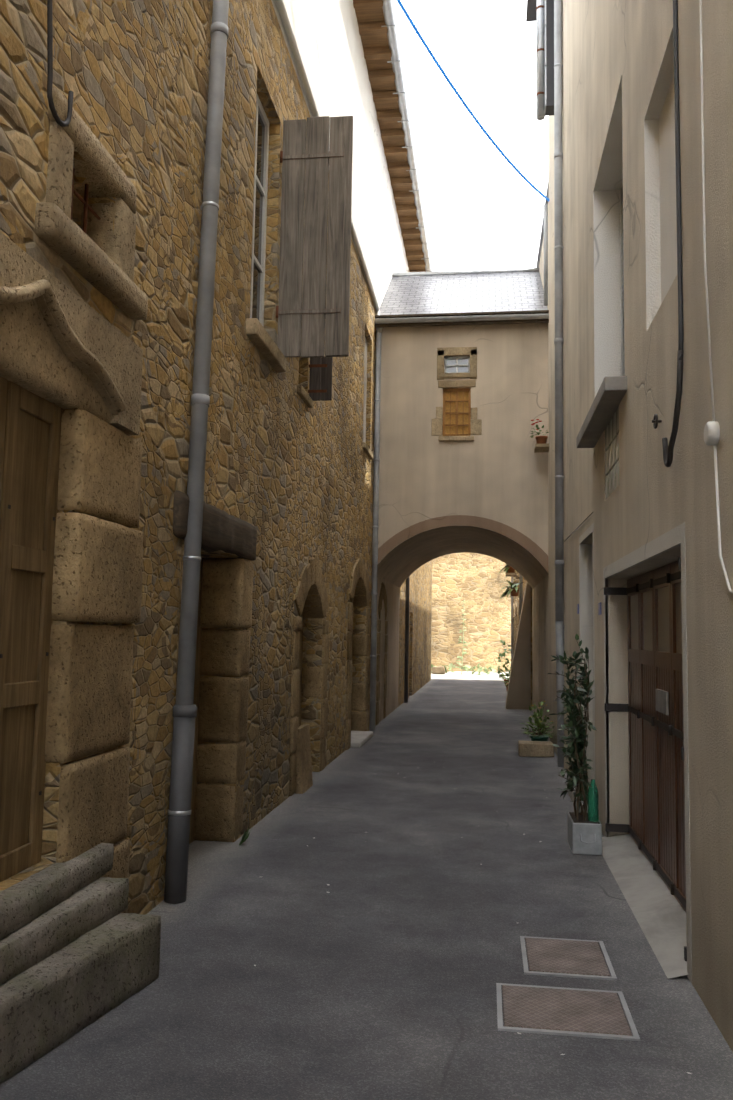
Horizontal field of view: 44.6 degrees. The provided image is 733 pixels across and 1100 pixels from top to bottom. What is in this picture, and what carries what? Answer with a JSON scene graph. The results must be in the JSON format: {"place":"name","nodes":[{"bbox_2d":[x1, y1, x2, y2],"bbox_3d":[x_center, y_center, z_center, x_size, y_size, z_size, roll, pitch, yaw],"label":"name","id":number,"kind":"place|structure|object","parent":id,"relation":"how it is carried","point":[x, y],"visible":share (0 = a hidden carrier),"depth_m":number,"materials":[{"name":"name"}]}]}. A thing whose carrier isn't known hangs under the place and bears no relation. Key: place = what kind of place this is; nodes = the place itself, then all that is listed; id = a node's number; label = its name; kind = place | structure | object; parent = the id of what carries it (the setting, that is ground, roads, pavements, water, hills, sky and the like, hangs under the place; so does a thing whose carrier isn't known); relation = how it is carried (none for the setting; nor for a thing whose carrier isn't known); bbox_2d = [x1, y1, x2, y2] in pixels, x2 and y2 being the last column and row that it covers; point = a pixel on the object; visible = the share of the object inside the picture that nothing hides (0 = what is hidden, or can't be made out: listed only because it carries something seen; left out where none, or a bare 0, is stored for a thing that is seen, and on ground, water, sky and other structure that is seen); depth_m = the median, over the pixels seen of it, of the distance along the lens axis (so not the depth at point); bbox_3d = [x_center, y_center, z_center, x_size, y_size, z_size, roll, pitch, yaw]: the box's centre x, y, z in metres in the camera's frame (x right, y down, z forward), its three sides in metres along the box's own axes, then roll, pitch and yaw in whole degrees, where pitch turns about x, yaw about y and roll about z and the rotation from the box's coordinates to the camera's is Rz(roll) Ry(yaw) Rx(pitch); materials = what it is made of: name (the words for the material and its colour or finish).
{"place":"outdoors","nodes":[
{"label":"outdoors","id":0,"kind":"place"},
{"bbox_2d":[0,679,732,1099],"bbox_3d":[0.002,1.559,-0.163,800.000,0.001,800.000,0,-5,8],"label":"ground","id":1,"kind":"structure","parent":0,"point":[386,959],"depth_m":4.38,"materials":[{"name":"asphalt"}]},
{"bbox_2d":[0,843,160,1082],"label":"door steps","id":2,"kind":"structure","parent":1,"relation":"on","point":[79,950],"depth_m":3.55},
{"bbox_2d":[0,0,199,914],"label":"wall","id":3,"kind":"structure","parent":1,"relation":"on","point":[125,71],"depth_m":4.87,"materials":[{"name":"stone"}]},
{"bbox_2d":[0,376,62,881],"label":"wood door","id":4,"kind":"structure","parent":3,"relation":"in","point":[30,430],"depth_m":3.78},
{"bbox_2d":[47,0,73,126],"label":"hook","id":5,"kind":"object","parent":3,"relation":"attached to","point":[60,122],"visible":1,"depth_m":3.72,"materials":[{"name":"grey metal"}]},
{"bbox_2d":[0,231,142,435],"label":"door lintel","id":6,"kind":"structure","parent":3,"relation":"attached to","point":[62,346],"depth_m":3.84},
{"bbox_2d":[35,87,147,319],"bbox_3d":[-1.352,-1.592,4.239,0.284,0.685,1.060,0,-5,8],"label":"window frame","id":7,"kind":"object","parent":3,"relation":"attached to","point":[99,255],"visible":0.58,"depth_m":4.17,"materials":[{"name":"stone"}]},
{"bbox_2d":[71,168,100,232],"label":"window bars","id":8,"kind":"object","parent":7,"relation":"attached to","point":[84,201],"depth_m":4.29,"materials":[{"name":"black metal"}]},
{"bbox_2d":[45,409,143,912],"bbox_3d":[-1.416,0.665,4.327,0.358,2.556,0.772,0,-5,8],"label":"door jamb","id":9,"kind":"structure","parent":3,"relation":"attached to","point":[98,564],"depth_m":4.17,"materials":[{"name":"stone"}]},
{"bbox_2d":[176,0,228,704],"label":"pipe","id":10,"kind":"object","parent":3,"relation":"attached to","point":[200,396],"visible":0.98,"depth_m":5.61,"materials":[{"name":"metal"}]},
{"bbox_2d":[164,705,196,902],"bbox_3d":[-1.115,1.482,5.274,0.173,1.126,0.190,0,-5,8],"label":"drainpipe","id":11,"kind":"object","parent":1,"relation":"on","point":[177,851],"visible":0.94,"depth_m":5.22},
{"bbox_2d":[239,828,249,844],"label":"weed plant","id":12,"kind":"object","parent":1,"relation":"on","point":[244,837],"visible":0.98,"depth_m":6.56,"materials":[{"name":"green plant"}]},
{"bbox_2d":[289,616,301,795],"bbox_3d":[-0.809,1.504,8.725,0.285,1.715,0.327,0,-5,8],"label":"door jamb","id":13,"kind":"structure","parent":1,"relation":"on","point":[295,681],"depth_m":8.64,"materials":[{"name":"stone"}]},
{"bbox_2d":[174,0,431,841],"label":"wall","id":14,"kind":"structure","parent":1,"relation":"on","point":[289,474],"depth_m":7.92,"materials":[{"name":"stone"}]},
{"bbox_2d":[176,540,183,686],"bbox_3d":[-1.286,0.996,5.505,0.346,2.116,0.268,0,-5,8],"label":"door jamb","id":15,"kind":"object","parent":14,"relation":"attached to","point":[182,550],"visible":0.02,"depth_m":5.44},
{"bbox_2d":[189,557,203,843],"bbox_3d":[-1.375,1.051,6.199,0.060,2.140,1.300,0,-5,8],"label":"wood door","id":16,"kind":"structure","parent":14,"relation":"in","point":[196,703],"depth_m":6.71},
{"bbox_2d":[173,490,256,559],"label":"lintel","id":17,"kind":"structure","parent":14,"relation":"attached to","point":[224,531],"depth_m":6.12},
{"bbox_2d":[194,559,252,841],"bbox_3d":[-1.103,1.129,6.877,0.349,2.118,0.317,0,-5,8],"label":"door jamb","id":18,"kind":"structure","parent":14,"relation":"attached to","point":[226,594],"depth_m":6.76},
{"bbox_2d":[250,94,268,326],"bbox_3d":[-0.970,-2.816,7.536,0.050,2.140,0.820,0,-5,8],"label":"window frame","id":19,"kind":"object","parent":14,"relation":"attached to","point":[265,120],"visible":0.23,"depth_m":7.84,"materials":[{"name":"white"}]},
{"bbox_2d":[252,112,264,319],"bbox_3d":[-0.975,-2.821,7.537,0.010,2.050,0.760,0,-5,8],"label":"window glass","id":20,"kind":"object","parent":19,"relation":"attached to","point":[258,223],"depth_m":7.77,"materials":[{"name":"grey"}]},
{"bbox_2d":[246,318,286,371],"bbox_3d":[-0.919,-1.685,7.432,0.290,0.130,1.040,0,-5,8],"label":"window sill","id":21,"kind":"structure","parent":14,"relation":"attached to","point":[258,335],"depth_m":7.25,"materials":[{"name":"stone"}]},
{"bbox_2d":[297,614,302,725],"bbox_3d":[-0.845,1.390,9.541,0.050,2.100,1.334,0,-5,8],"label":"wood door","id":22,"kind":"structure","parent":14,"relation":"in","point":[300,660],"depth_m":10.10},
{"bbox_2d":[297,385,312,407],"bbox_3d":[-0.721,-1.554,9.070,0.250,0.080,0.590,0,-5,8],"label":"window sill","id":23,"kind":"structure","parent":14,"relation":"attached to","point":[302,393],"depth_m":8.97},
{"bbox_2d":[294,555,328,617],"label":"door voussoirs","id":24,"kind":"object","parent":14,"relation":"attached to","point":[311,580],"depth_m":9.74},
{"bbox_2d":[276,116,352,357],"bbox_3d":[-0.462,-2.787,7.930,0.653,2.204,0.084,0,-5,8],"label":"shutter","id":25,"kind":"object","parent":14,"relation":"attached to","point":[315,301],"visible":0.96,"depth_m":7.91,"materials":[{"name":"grey wood"}]},
{"bbox_2d":[308,357,332,400],"bbox_3d":[-0.484,-1.787,9.329,0.250,0.460,0.031,0,-5,8],"label":"shutter","id":26,"kind":"object","parent":14,"relation":"attached to","point":[320,385],"visible":0.85,"depth_m":9.32,"materials":[{"name":"brown wood"}]},
{"bbox_2d":[271,0,409,307],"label":"wall","id":27,"kind":"structure","parent":14,"relation":"on","point":[327,36],"depth_m":12.60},
{"bbox_2d":[275,0,379,310],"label":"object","id":28,"kind":"object","parent":27,"relation":"attached to","point":[280,5],"visible":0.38,"depth_m":8.87,"materials":[{"name":"white"}]},
{"bbox_2d":[353,0,431,271],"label":"eave","id":29,"kind":"object","parent":27,"relation":"attached to","point":[378,31],"visible":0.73,"depth_m":14.99,"materials":[{"name":"brown wood"}]},
{"bbox_2d":[349,559,369,605],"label":"door voussoirs","id":30,"kind":"object","parent":14,"relation":"attached to","point":[359,572],"depth_m":13.50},
{"bbox_2d":[363,337,366,441],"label":"window shutters","id":31,"kind":"object","parent":14,"relation":"attached to","point":[365,394],"depth_m":14.25,"materials":[{"name":"grey wood"}]},
{"bbox_2d":[362,442,372,458],"bbox_3d":[-0.037,-1.537,13.892,0.170,0.080,0.950,0,-5,8],"label":"window sill","id":32,"kind":"structure","parent":14,"relation":"attached to","point":[365,447],"depth_m":13.72,"materials":[{"name":"stone"}]},
{"bbox_2d":[404,576,409,702],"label":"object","id":33,"kind":"object","parent":14,"relation":"attached to","point":[406,641],"visible":0.34,"depth_m":20.50,"materials":[{"name":"wood"}]},
{"bbox_2d":[295,724,312,793],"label":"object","id":34,"kind":"structure","parent":1,"relation":"on","point":[304,782],"depth_m":8.83,"materials":[{"name":"stone"}]},
{"bbox_2d":[303,619,328,770],"bbox_3d":[-0.600,1.655,10.293,0.284,1.713,0.305,0,-5,8],"label":"door jamb","id":35,"kind":"structure","parent":1,"relation":"on","point":[314,679],"depth_m":10.17,"materials":[{"name":"stone"}]},
{"bbox_2d":[345,603,352,749],"bbox_3d":[-0.343,1.701,12.142,0.266,1.974,0.295,0,-5,8],"label":"door jamb","id":36,"kind":"structure","parent":1,"relation":"on","point":[349,688],"depth_m":12.05,"materials":[{"name":"stone"}]},
{"bbox_2d":[351,607,368,730],"bbox_3d":[-0.099,1.876,13.986,0.263,1.976,0.297,0,-5,8],"label":"door jamb","id":37,"kind":"structure","parent":1,"relation":"on","point":[359,702],"depth_m":13.83,"materials":[{"name":"stone"}]},
{"bbox_2d":[350,731,373,747],"bbox_3d":[-0.166,2.740,12.970,0.360,0.070,1.500,0,-5,8],"label":"doorstep","id":38,"kind":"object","parent":1,"relation":"on","point":[359,739],"depth_m":12.87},
{"bbox_2d":[369,330,380,731],"bbox_3d":[0.131,-0.383,14.606,0.136,6.600,0.104,0,-5,8],"label":"pipe","id":39,"kind":"object","parent":1,"relation":"on","point":[375,526],"visible":0.88,"depth_m":14.56,"materials":[{"name":"metal"}]},
{"bbox_2d":[376,620,380,724],"bbox_3d":[0.070,2.105,15.452,0.312,1.795,0.310,0,-5,8],"label":"door jamb","id":40,"kind":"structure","parent":1,"relation":"on","point":[377,672],"depth_m":15.35,"materials":[{"name":"stone"}]},
{"bbox_2d":[384,621,387,717],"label":"door jamb","id":41,"kind":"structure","parent":1,"relation":"on","point":[385,661],"depth_m":16.53,"materials":[{"name":"stone"}]},
{"bbox_2d":[431,552,510,671],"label":"cross wall","id":42,"kind":"structure","parent":1,"relation":"on","point":[472,580],"depth_m":38.51,"materials":[{"name":"stone"}]},
{"bbox_2d":[254,773,690,1073],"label":"ground litter","id":43,"kind":"object","parent":1,"relation":"on","point":[481,864],"depth_m":5.40,"materials":[{"name":"grey"}]},
{"bbox_2d":[496,640,510,677],"bbox_3d":[4.718,3.775,30.397,0.604,1.429,0.822,-3,-6,35],"label":"plant","id":44,"kind":"object","parent":1,"relation":"on","point":[502,654],"visible":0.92,"depth_m":30.38,"materials":[{"name":"green plant"}]},
{"bbox_2d":[499,667,510,685],"bbox_3d":[4.400,3.936,27.875,0.454,0.601,0.524,3,-6,-23],"label":"plant","id":45,"kind":"object","parent":1,"relation":"on","point":[507,674],"visible":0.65,"depth_m":27.88,"materials":[{"name":"plant"}]},
{"bbox_2d":[504,671,509,689],"bbox_3d":[4.044,3.722,25.427,0.462,0.562,0.425,2,-5,-12],"label":"pot","id":46,"kind":"object","parent":1,"relation":"on","point":[506,682],"visible":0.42,"depth_m":25.40,"materials":[{"name":"ceramic"}]},
{"bbox_2d":[511,577,513,666],"bbox_3d":[4.922,0.942,30.146,0.086,7.000,0.090,0,-5,8],"label":"pipe","id":47,"kind":"object","parent":1,"relation":"on","point":[512,627],"visible":0.31,"depth_m":29.96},
{"bbox_2d":[514,618,514,648],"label":"jamb","id":48,"kind":"object","parent":1,"relation":"on","point":[514,633],"visible":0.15,"depth_m":29.07,"materials":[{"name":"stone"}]},
{"bbox_2d":[505,581,530,709],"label":"buttress","id":49,"kind":"structure","parent":1,"relation":"on","point":[519,692],"depth_m":19.17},
{"bbox_2d":[519,574,522,620],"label":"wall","id":50,"kind":"structure","parent":1,"relation":"on","point":[520,590],"depth_m":22.63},
{"bbox_2d":[499,580,518,599],"bbox_3d":[3.585,1.006,22.543,0.591,0.503,0.868,-1,-6,21],"label":"hanging fern","id":51,"kind":"object","parent":50,"relation":"attached to","point":[513,590],"visible":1,"depth_m":22.43,"materials":[{"name":"plant"}]},
{"bbox_2d":[514,571,531,708],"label":"wall","id":52,"kind":"structure","parent":1,"relation":"on","point":[517,597],"depth_m":19.17,"materials":[{"name":"stone"}]},
{"bbox_2d":[506,573,518,576],"bbox_3d":[4.018,0.671,24.314,0.450,0.070,0.600,0,-5,8],"label":"fern shelf","id":53,"kind":"object","parent":52,"relation":"attached to","point":[511,574],"visible":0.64,"depth_m":24.04,"materials":[{"name":"wood"}]},
{"bbox_2d":[495,563,516,574],"bbox_3d":[3.821,0.484,24.365,0.626,0.521,0.914,-1,-6,16],"label":"hanging fern","id":54,"kind":"object","parent":53,"relation":"attached to","point":[507,568],"visible":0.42,"depth_m":24.28,"materials":[{"name":"plant"}]},
{"bbox_2d":[514,601,517,616],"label":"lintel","id":55,"kind":"structure","parent":52,"relation":"attached to","point":[515,611],"depth_m":27.33,"materials":[{"name":"stone"}]},
{"bbox_2d":[518,740,554,756],"bbox_3d":[2.236,2.625,11.800,0.456,0.174,0.406,0,-5,8],"label":"stone block","id":56,"kind":"object","parent":1,"relation":"on","point":[535,748],"depth_m":11.61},
{"bbox_2d":[532,201,549,737],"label":"wall","id":57,"kind":"structure","parent":1,"relation":"on","point":[540,642],"depth_m":15.88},
{"bbox_2d":[534,443,548,452],"bbox_3d":[2.785,-1.611,14.131,0.240,0.050,0.450,0,-5,8],"label":"stone ledge","id":58,"kind":"object","parent":57,"relation":"attached to","point":[541,448],"visible":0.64,"depth_m":14.04,"materials":[{"name":"stone"}]},
{"bbox_2d":[530,419,548,443],"bbox_3d":[2.738,-1.858,14.141,0.304,0.442,0.385,0,-5,8],"label":"geranium plant","id":59,"kind":"object","parent":58,"relation":"on","point":[541,439],"visible":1,"depth_m":14.06,"materials":[{"name":"green plant"}]},
{"bbox_2d":[536,178,548,267],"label":"roof","id":60,"kind":"structure","parent":57,"relation":"on","point":[541,240],"depth_m":16.03,"materials":[{"name":"stone"}]},
{"bbox_2d":[496,983,639,1040],"bbox_3d":[0.826,1.933,3.755,0.550,0.009,0.470,0,-5,8],"label":"manhole cover frame","id":61,"kind":"object","parent":1,"relation":"on","point":[632,1026],"visible":0.92,"depth_m":3.57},
{"bbox_2d":[502,985,631,1035],"bbox_3d":[0.826,1.931,3.755,0.500,0.012,0.420,0,-5,8],"label":"manhole","id":62,"kind":"object","parent":61,"relation":"in","point":[565,1010],"visible":0.96,"depth_m":3.73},
{"bbox_2d":[520,936,616,980],"bbox_3d":[0.975,1.993,4.378,0.420,0.009,0.510,0,-5,8],"label":"manhole frame","id":63,"kind":"object","parent":1,"relation":"on","point":[603,950],"visible":0.9,"depth_m":4.20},
{"bbox_2d":[525,938,609,975],"bbox_3d":[0.975,1.991,4.378,0.370,0.012,0.460,0,-5,8],"label":"manhole","id":64,"kind":"object","parent":63,"relation":"in","point":[566,956],"visible":0.94,"depth_m":4.35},
{"bbox_2d":[567,812,601,854],"bbox_3d":[1.620,2.107,6.648,0.210,0.224,0.429,0,-5,8],"label":"planter box","id":65,"kind":"object","parent":1,"relation":"on","point":[584,837],"visible":0.9,"depth_m":6.47,"materials":[{"name":"grey concrete"}]},
{"bbox_2d":[548,634,596,820],"bbox_3d":[1.568,1.324,6.793,0.382,1.376,0.843,0,-5,8],"label":"shrub","id":66,"kind":"object","parent":65,"relation":"on","point":[575,749],"visible":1,"depth_m":6.75,"materials":[{"name":"green plant"}]},
{"bbox_2d":[587,779,598,821],"bbox_3d":[1.668,1.842,6.580,0.080,0.300,0.078,0,-5,8],"label":"green bottle","id":67,"kind":"object","parent":65,"relation":"on","point":[593,804],"visible":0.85,"depth_m":6.55,"materials":[{"name":"green"}]},
{"bbox_2d":[549,0,732,1051],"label":"wall","id":68,"kind":"structure","parent":1,"relation":"on","point":[606,44],"depth_m":4.95,"materials":[{"name":"paint"}]},
{"bbox_2d":[396,0,548,200],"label":"blue cable","id":69,"kind":"object","parent":68,"relation":"attached to","point":[463,101],"visible":0.98,"depth_m":10.79,"materials":[{"name":"blue plastic"}]},
{"bbox_2d":[526,0,536,21],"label":"shutter","id":70,"kind":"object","parent":68,"relation":"on","point":[531,13],"depth_m":13.99,"materials":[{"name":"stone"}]},
{"bbox_2d":[536,0,553,119],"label":"shutter","id":71,"kind":"object","parent":68,"relation":"attached to","point":[545,57],"visible":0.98,"depth_m":11.62,"materials":[{"name":"metal"}]},
{"bbox_2d":[554,0,563,620],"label":"pipe","id":72,"kind":"object","parent":68,"relation":"attached to","point":[559,476],"visible":0.94,"depth_m":11.05,"materials":[{"name":"metal"}]},
{"bbox_2d":[555,621,563,767],"bbox_3d":[2.334,1.704,10.762,0.108,1.814,0.301,-1,-6,19],"label":"drainpipe","id":73,"kind":"object","parent":68,"relation":"attached to","point":[559,627],"visible":0.73,"depth_m":10.76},
{"bbox_2d":[564,512,592,541],"bbox_3d":[2.183,-0.218,9.291,0.007,0.048,2.900,0,-5,8],"label":"thin wire","id":74,"kind":"object","parent":68,"relation":"attached to","point":[578,526],"visible":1,"depth_m":9.10,"materials":[{"name":"grey"}]},
{"bbox_2d":[579,523,594,781],"bbox_3d":[2.145,1.097,8.361,0.173,2.570,1.240,0,-5,8],"label":"door recess","id":75,"kind":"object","parent":68,"relation":"attached to","point":[586,594],"depth_m":8.93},
{"bbox_2d":[598,602,600,614],"bbox_3d":[1.934,0.487,7.408,0.006,0.100,0.150,0,-5,8],"label":"house number plate","id":76,"kind":"object","parent":68,"relation":"attached to","point":[599,608],"visible":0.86,"depth_m":7.41,"materials":[{"name":"metal"}]},
{"bbox_2d":[576,376,626,447],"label":"sill","id":77,"kind":"structure","parent":68,"relation":"attached to","point":[611,392],"depth_m":6.62,"materials":[{"name":"stone"}]},
{"bbox_2d":[593,75,624,396],"bbox_3d":[2.050,-2.194,7.065,0.292,2.220,1.700,0,-5,8],"label":"window recess","id":78,"kind":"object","parent":68,"relation":"attached to","point":[608,186],"depth_m":7.90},
{"bbox_2d":[620,189,624,375],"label":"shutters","id":79,"kind":"object","parent":78,"relation":"attached to","point":[622,282],"visible":0.1,"depth_m":7.83,"materials":[{"name":"grey paint"}]},
{"bbox_2d":[605,406,618,499],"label":"glass bricks","id":80,"kind":"object","parent":68,"relation":"attached to","point":[612,456],"visible":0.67,"depth_m":6.77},
{"bbox_2d":[603,522,691,983],"bbox_3d":[1.706,1.062,5.636,0.023,2.120,2.980,0,-5,8],"label":"door frame","id":81,"kind":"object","parent":68,"relation":"attached to","point":[668,540],"depth_m":4.33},
{"bbox_2d":[653,414,657,428],"bbox_3d":[1.572,-0.700,4.859,0.012,0.084,0.084,0,-5,8],"label":"ring","id":82,"kind":"object","parent":68,"relation":"attached to","point":[655,425],"visible":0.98,"depth_m":4.83,"materials":[{"name":"grey metal"}]},
{"bbox_2d":[644,28,676,329],"bbox_3d":[1.668,-2.001,4.894,0.112,1.320,0.950,0,-5,8],"label":"window recess","id":83,"kind":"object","parent":68,"relation":"attached to","point":[660,202],"depth_m":5.30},
{"bbox_2d":[662,350,683,466],"bbox_3d":[1.511,-0.684,4.429,0.040,0.535,0.309,1,-5,3],"label":"pipe","id":84,"kind":"object","parent":68,"relation":"attached to","point":[668,454],"visible":1,"depth_m":4.34,"materials":[{"name":"grey metal"}]},
{"bbox_2d":[673,0,682,359],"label":"cable","id":85,"kind":"object","parent":68,"relation":"attached to","point":[678,180],"visible":0.96,"depth_m":4.39,"materials":[{"name":"grey"}]},
{"bbox_2d":[699,0,714,420],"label":"white cable","id":86,"kind":"object","parent":68,"relation":"attached to","point":[704,234],"visible":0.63,"depth_m":3.88,"materials":[{"name":"white plastic"}]},
{"bbox_2d":[704,421,719,445],"bbox_3d":[1.421,-0.480,3.682,0.043,0.100,0.100,0,-5,8],"label":"bell box","id":87,"kind":"object","parent":68,"relation":"attached to","point":[711,432],"visible":0.98,"depth_m":3.65,"materials":[{"name":"white plastic"}]},
{"bbox_2d":[713,445,732,593],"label":"white cable","id":88,"kind":"object","parent":68,"relation":"attached to","point":[718,522],"visible":0.97,"depth_m":3.61,"materials":[{"name":"white plastic"}]},
{"bbox_2d":[604,557,686,960],"bbox_3d":[1.796,1.103,5.626,0.222,2.000,2.812,0,-5,8],"label":"garage door","id":89,"kind":"structure","parent":1,"relation":"on","point":[654,828],"depth_m":5.83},
{"bbox_2d":[378,582,386,619],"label":"tunnel door voussoirs","id":90,"kind":"object","parent":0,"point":[382,595],"depth_m":15.94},
{"bbox_2d":[445,391,467,433],"bbox_3d":[1.497,-2.259,14.810,0.460,0.820,0.010,0,-5,8],"label":"bridge window curtain","id":91,"kind":"object","parent":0,"point":[453,409],"depth_m":14.81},
{"bbox_2d":[369,323,547,725],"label":"bridge wall","id":92,"kind":"structure","parent":0,"point":[497,470],"depth_m":14.69,"materials":[{"name":"paint"}]},
{"bbox_2d":[431,347,481,441],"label":"bridge window stones","id":93,"kind":"object","parent":92,"relation":"attached to","point":[475,422],"visible":0.83,"depth_m":14.72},
{"bbox_2d":[443,388,470,435],"bbox_3d":[1.491,-2.263,14.766,0.460,0.820,0.040,0,-5,8],"label":"window frame","id":94,"kind":"object","parent":93,"relation":"in","point":[456,424],"visible":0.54,"depth_m":14.75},
{"bbox_2d":[444,356,469,372],"bbox_3d":[1.504,-3.060,14.835,0.420,0.300,0.030,0,-5,8],"label":"window frame","id":95,"kind":"object","parent":93,"relation":"in","point":[460,357],"visible":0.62,"depth_m":14.83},
{"bbox_2d":[446,359,467,372],"bbox_3d":[1.508,-3.057,14.864,0.420,0.300,0.010,0,-5,8],"label":"window pane","id":96,"kind":"structure","parent":95,"relation":"in","point":[453,362],"depth_m":14.86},
{"bbox_2d":[375,313,548,323],"bbox_3d":[1.559,-3.764,14.575,2.850,0.065,0.130,0,-5,8],"label":"bridge gutter","id":97,"kind":"object","parent":92,"relation":"attached to","point":[461,318],"visible":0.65,"depth_m":14.53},
{"bbox_2d":[375,319,548,327],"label":"bridge fascia","id":98,"kind":"structure","parent":92,"relation":"attached to","point":[464,323],"depth_m":14.63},
{"bbox_2d":[375,310,548,317],"bbox_3d":[1.581,-3.866,14.739,2.890,0.030,0.190,0,-5,8],"label":"gutter","id":99,"kind":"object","parent":92,"relation":"attached to","point":[464,314],"depth_m":14.65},
{"bbox_2d":[378,515,548,573],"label":"arch","id":100,"kind":"structure","parent":92,"relation":"attached to","point":[537,552],"depth_m":14.50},
{"bbox_2d":[380,271,547,314],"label":"roof","id":101,"kind":"structure","parent":92,"relation":"on","point":[481,292],"depth_m":15.98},
{"bbox_2d":[544,203,547,305],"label":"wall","id":102,"kind":"structure","parent":101,"relation":"on","point":[545,254],"depth_m":14.52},
{"bbox_2d":[392,268,538,276],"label":"roof ridge","id":103,"kind":"structure","parent":0,"point":[466,272],"depth_m":17.32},
{"bbox_2d":[431,671,508,680],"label":"ground","id":104,"kind":"structure","parent":0,"point":[464,675],"depth_m":33.85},
{"bbox_2d":[432,666,444,673],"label":"stone block","id":105,"kind":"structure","parent":104,"relation":"on","point":[439,670],"depth_m":34.95,"materials":[{"name":"stone"}]},
{"bbox_2d":[431,600,497,674],"bbox_3d":[3.826,3.522,35.340,2.777,3.075,0.723,0,-5,8],"label":"hollyhock plant","id":106,"kind":"object","parent":104,"relation":"on","point":[466,667],"visible":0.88,"depth_m":35.24,"materials":[{"name":"green plant"}]},
{"bbox_2d":[392,0,548,270],"label":"sky","id":107,"kind":"structure","parent":0,"point":[480,214],"materials":[{"name":"white"}]},
{"bbox_2d":[519,699,553,740],"bbox_3d":[2.369,2.407,12.313,0.520,0.699,0.548,0,-5,8],"label":"potted plant","id":108,"kind":"object","parent":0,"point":[540,735],"visible":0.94,"depth_m":12.29,"materials":[{"name":"green plant"}]},
{"bbox_2d":[568,786,588,812],"bbox_3d":[2.056,2.316,8.257,0.270,0.120,1.200,0,-5,8],"label":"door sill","id":109,"kind":"structure","parent":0,"point":[570,794],"depth_m":8.43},
{"bbox_2d":[602,834,688,978],"bbox_3d":[1.724,2.086,5.536,0.290,0.056,2.900,0,-5,8],"label":"door threshold","id":110,"kind":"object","parent":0,"point":[658,911],"depth_m":5.22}
]}

